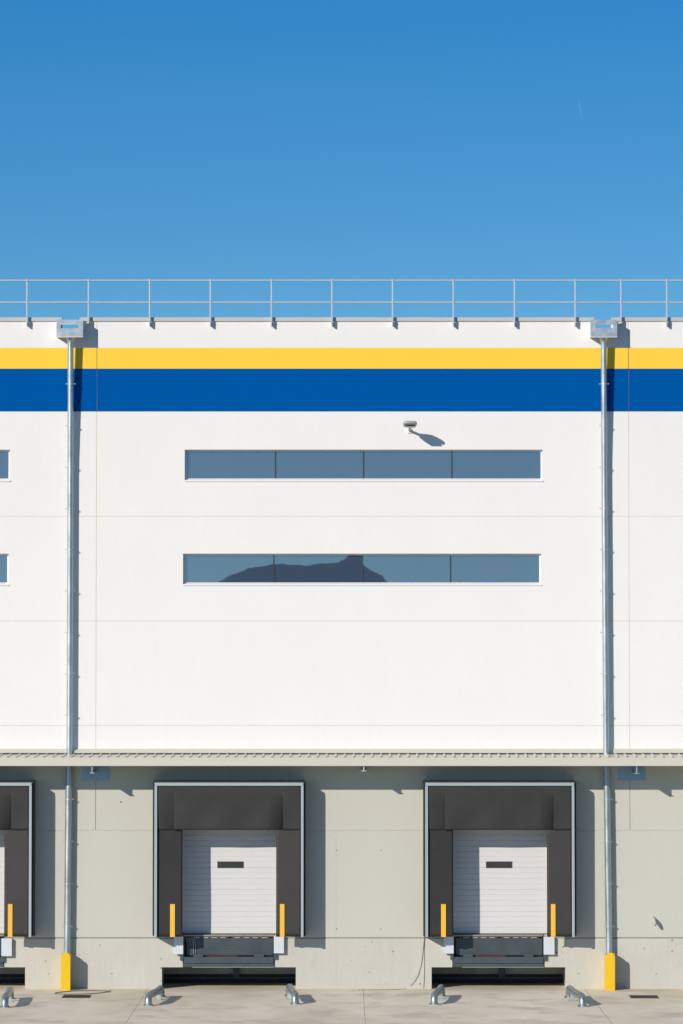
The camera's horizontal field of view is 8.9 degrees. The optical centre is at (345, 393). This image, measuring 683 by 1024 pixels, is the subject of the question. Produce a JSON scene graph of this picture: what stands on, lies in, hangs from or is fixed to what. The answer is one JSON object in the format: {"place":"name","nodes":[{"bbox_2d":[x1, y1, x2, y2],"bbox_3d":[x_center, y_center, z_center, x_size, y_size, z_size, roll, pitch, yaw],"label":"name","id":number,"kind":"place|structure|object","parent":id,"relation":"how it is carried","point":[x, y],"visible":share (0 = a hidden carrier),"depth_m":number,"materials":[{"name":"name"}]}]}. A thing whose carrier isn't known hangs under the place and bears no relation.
{"place":"outdoors","nodes":[
{"label":"outdoors","id":0,"kind":"place"},
{"bbox_2d":[0,983,682,1023],"bbox_3d":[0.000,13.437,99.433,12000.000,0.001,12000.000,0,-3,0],"label":"ground","id":1,"kind":"structure","parent":0,"point":[269,1003],"depth_m":94.86,"materials":[{"name":"concrete"}]},
{"bbox_2d":[0,986,15,1007],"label":"wheel guide","id":2,"kind":"object","parent":1,"relation":"on","point":[7,996],"visible":1,"depth_m":94.63,"materials":[{"name":"metal"}]},
{"bbox_2d":[60,953,71,990],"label":"pipe guard","id":3,"kind":"object","parent":1,"relation":"on","point":[66,968],"visible":1,"depth_m":98.99,"materials":[{"name":"yellow metal"}]},
{"bbox_2d":[62,995,90,997],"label":"drain grate","id":4,"kind":"object","parent":1,"relation":"on","point":[75,996],"visible":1,"depth_m":97.30,"materials":[{"name":"grey metal"}]},
{"bbox_2d":[54,990,110,994],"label":"wire loop","id":5,"kind":"object","parent":1,"relation":"on","point":[82,990],"visible":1,"depth_m":98.41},
{"bbox_2d":[143,985,165,1005],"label":"wheel guide","id":6,"kind":"object","parent":1,"relation":"on","point":[158,991],"visible":1,"depth_m":95.57,"materials":[{"name":"metal"}]},
{"bbox_2d":[284,984,299,1004],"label":"wheel guide","id":7,"kind":"object","parent":1,"relation":"on","point":[292,993],"visible":1,"depth_m":95.45,"materials":[{"name":"metal"}]},
{"bbox_2d":[0,317,682,988],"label":"warehouse building","id":8,"kind":"structure","parent":1,"relation":"on","point":[290,533],"depth_m":99.89,"materials":[{"name":"white paint"}]},
{"bbox_2d":[0,934,3,966],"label":"dock leveller","id":9,"kind":"object","parent":8,"relation":"attached to","point":[1,962],"visible":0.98,"depth_m":99.55,"materials":[{"name":"metal"}]},
{"bbox_2d":[0,830,4,933],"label":"dock door","id":10,"kind":"structure","parent":8,"relation":"in","point":[2,832],"depth_m":99.83,"materials":[{"name":"white metal"}]},
{"bbox_2d":[0,554,8,585],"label":"window","id":11,"kind":"structure","parent":8,"relation":"in","point":[4,558],"depth_m":100.05,"materials":[{"name":"blue glass"}]},
{"bbox_2d":[0,450,9,481],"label":"window","id":12,"kind":"structure","parent":8,"relation":"in","point":[4,454],"depth_m":100.17,"materials":[{"name":"blue glass"}]},
{"bbox_2d":[1,938,11,961],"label":"dock bumper","id":13,"kind":"object","parent":8,"relation":"attached to","point":[6,946],"visible":1,"depth_m":99.37,"materials":[{"name":"white metal"}]},
{"bbox_2d":[0,780,35,936],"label":"dock shelter","id":14,"kind":"object","parent":8,"relation":"attached to","point":[17,809],"visible":1,"depth_m":99.04,"materials":[{"name":"black fabric"}]},
{"bbox_2d":[56,320,83,954],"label":"downpipe","id":15,"kind":"object","parent":8,"relation":"attached to","point":[70,335],"visible":1,"depth_m":99.69,"materials":[{"name":"metal"}]},
{"bbox_2d":[174,936,182,959],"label":"dock bumper","id":16,"kind":"object","parent":8,"relation":"attached to","point":[178,945],"visible":1,"depth_m":99.38,"materials":[{"name":"white metal"}]},
{"bbox_2d":[183,934,274,966],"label":"dock leveller","id":17,"kind":"object","parent":8,"relation":"attached to","point":[234,950],"visible":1,"depth_m":99.56,"materials":[{"name":"metal"}]},
{"bbox_2d":[182,830,275,933],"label":"dock door","id":18,"kind":"structure","parent":8,"relation":"in","point":[229,876],"depth_m":99.83,"materials":[{"name":"white metal"}]},
{"bbox_2d":[153,780,305,936],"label":"dock shelter","id":19,"kind":"object","parent":8,"relation":"attached to","point":[278,806],"visible":1,"depth_m":99.05,"materials":[{"name":"fabric"}]},
{"bbox_2d":[274,936,283,958],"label":"dock bumper","id":20,"kind":"object","parent":8,"relation":"attached to","point":[278,944],"visible":1,"depth_m":99.38,"materials":[{"name":"white metal"}]},
{"bbox_2d":[0,749,682,779],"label":"loading canopy","id":21,"kind":"object","parent":8,"relation":"attached to","point":[630,766],"visible":1,"depth_m":98.59,"materials":[{"name":"beige metal"}]},
{"bbox_2d":[0,279,682,325],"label":"roof railing","id":22,"kind":"object","parent":8,"relation":"attached to","point":[331,301],"visible":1,"depth_m":100.13,"materials":[{"name":"metal"}]},
{"bbox_2d":[183,554,541,585],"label":"window","id":23,"kind":"structure","parent":8,"relation":"in","point":[197,568],"depth_m":100.05,"materials":[{"name":"blue glass"}]},
{"bbox_2d":[185,450,542,481],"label":"window","id":24,"kind":"structure","parent":8,"relation":"in","point":[199,464],"depth_m":100.17,"materials":[{"name":"blue glass"}]},
{"bbox_2d":[386,936,424,989],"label":"hanging cable","id":25,"kind":"object","parent":8,"relation":"attached to","point":[417,976],"visible":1,"depth_m":99.42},
{"bbox_2d":[403,421,416,432],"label":"wall floodlight","id":26,"kind":"object","parent":8,"relation":"attached to","point":[409,425],"depth_m":99.30,"materials":[{"name":"white paint"}]},
{"bbox_2d":[423,938,424,987],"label":"straight cable","id":27,"kind":"object","parent":8,"relation":"attached to","point":[424,958],"visible":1,"depth_m":99.46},
{"bbox_2d":[444,935,453,959],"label":"dock bumper","id":28,"kind":"object","parent":8,"relation":"attached to","point":[448,945],"visible":1,"depth_m":99.38,"materials":[{"name":"white metal"}]},
{"bbox_2d":[452,934,544,966],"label":"dock leveller","id":29,"kind":"object","parent":8,"relation":"attached to","point":[498,950],"visible":1,"depth_m":99.56,"materials":[{"name":"metal"}]},
{"bbox_2d":[423,780,575,936],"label":"dock shelter","id":30,"kind":"object","parent":8,"relation":"attached to","point":[450,806],"visible":1,"depth_m":99.05,"materials":[{"name":"black fabric"}]},
{"bbox_2d":[453,830,546,933],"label":"dock door","id":31,"kind":"structure","parent":8,"relation":"in","point":[500,876],"depth_m":99.83,"materials":[{"name":"white metal"}]},
{"bbox_2d":[544,937,554,960],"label":"dock bumper","id":32,"kind":"object","parent":8,"relation":"attached to","point":[548,945],"visible":1,"depth_m":99.38,"materials":[{"name":"white metal"}]},
{"bbox_2d":[590,320,616,953],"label":"downpipe","id":33,"kind":"object","parent":8,"relation":"attached to","point":[603,334],"visible":1,"depth_m":99.69,"materials":[{"name":"metal"}]},
{"bbox_2d":[651,916,656,925],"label":"wall fitting","id":34,"kind":"object","parent":8,"relation":"attached to","point":[653,919],"depth_m":99.32,"materials":[{"name":"grey plastic"}]},
{"bbox_2d":[429,984,446,1004],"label":"wheel guide","id":35,"kind":"object","parent":1,"relation":"on","point":[438,993],"visible":1,"depth_m":95.50,"materials":[{"name":"metal"}]},
{"bbox_2d":[564,985,587,1006],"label":"wheel guide","id":36,"kind":"object","parent":1,"relation":"on","point":[572,992],"visible":1,"depth_m":95.38,"materials":[{"name":"metal"}]},
{"bbox_2d":[604,953,615,990],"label":"pipe guard","id":37,"kind":"object","parent":1,"relation":"on","point":[609,971],"visible":1,"depth_m":98.99,"materials":[{"name":"yellow metal"}]},
{"bbox_2d":[629,995,658,997],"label":"drain grate","id":38,"kind":"object","parent":1,"relation":"on","point":[643,996],"visible":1,"depth_m":97.30,"materials":[{"name":"grey metal"}]},
{"bbox_2d":[0,0,682,327],"label":"sky","id":39,"kind":"structure","parent":0,"point":[140,139],"materials":[{"name":"blue"}]}
]}

